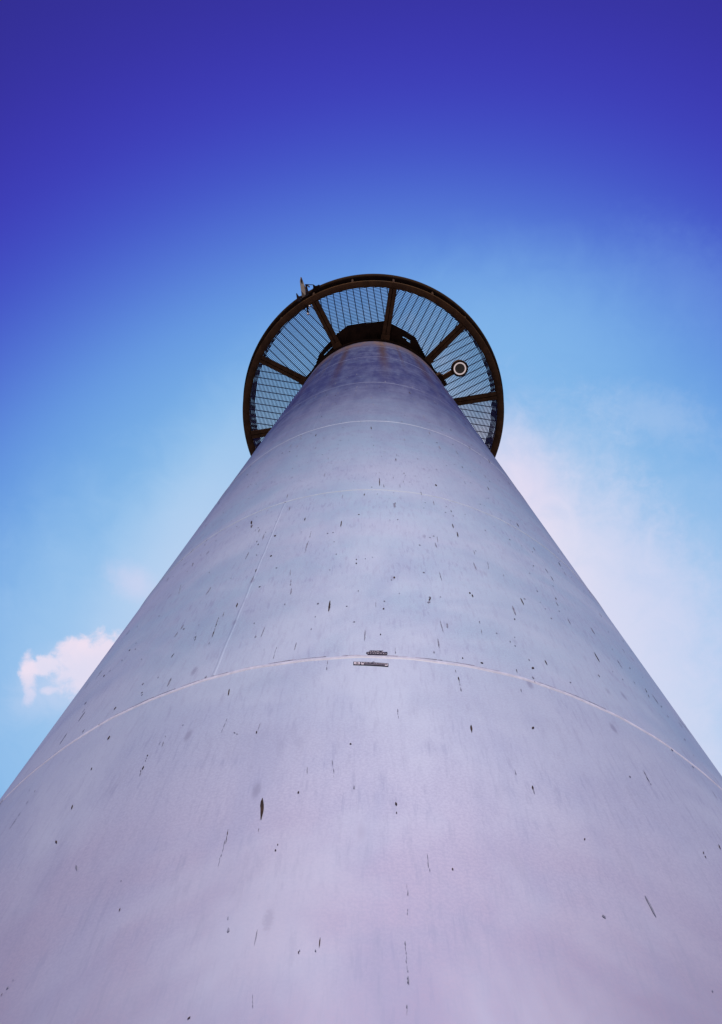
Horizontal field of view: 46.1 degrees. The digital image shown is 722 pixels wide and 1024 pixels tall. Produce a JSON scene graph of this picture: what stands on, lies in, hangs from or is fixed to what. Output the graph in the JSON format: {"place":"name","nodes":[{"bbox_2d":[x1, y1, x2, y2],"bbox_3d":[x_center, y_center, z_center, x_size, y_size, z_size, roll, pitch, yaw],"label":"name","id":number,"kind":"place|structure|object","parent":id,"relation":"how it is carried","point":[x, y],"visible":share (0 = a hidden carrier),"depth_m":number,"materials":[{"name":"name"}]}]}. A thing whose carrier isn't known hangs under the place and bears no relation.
{"place":"outdoors","nodes":[
{"label":"outdoors","id":0,"kind":"place"},
{"bbox_2d":[0,274,721,1023],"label":"observation tower","id":1,"kind":"structure","parent":0,"point":[242,788],"depth_m":1.52,"materials":[{"name":"paint"}]},
{"bbox_2d":[296,277,319,314],"bbox_3d":[-0.864,-3.319,13.036,0.357,0.825,0.480,19,-76,-4],"label":"antenna","id":2,"kind":"object","parent":1,"relation":"attached to","point":[304,291],"visible":1,"depth_m":13.08,"materials":[{"name":"paint"}]},
{"bbox_2d":[353,662,387,665],"bbox_3d":[0.021,0.322,1.801,0.074,0.023,0.001,0,-75,1],"label":"sticker","id":3,"kind":"object","parent":1,"relation":"attached to","point":[370,663],"visible":1,"depth_m":1.80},
{"bbox_2d":[366,650,386,654],"bbox_3d":[0.034,0.307,1.856,0.047,0.024,0.001,0,-75,1],"label":"sticker","id":4,"kind":"object","parent":1,"relation":"attached to","point":[374,652],"visible":1,"depth_m":1.86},
{"bbox_2d":[436,360,467,386],"bbox_3d":[1.369,-2.081,12.651,0.478,0.320,0.245,-30,-78,8],"label":"floodlight","id":5,"kind":"object","parent":1,"relation":"attached to","point":[459,368],"visible":0.99,"depth_m":12.60,"materials":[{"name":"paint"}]},
{"bbox_2d":[0,0,721,798],"label":"sky","id":6,"kind":"structure","parent":0,"point":[172,172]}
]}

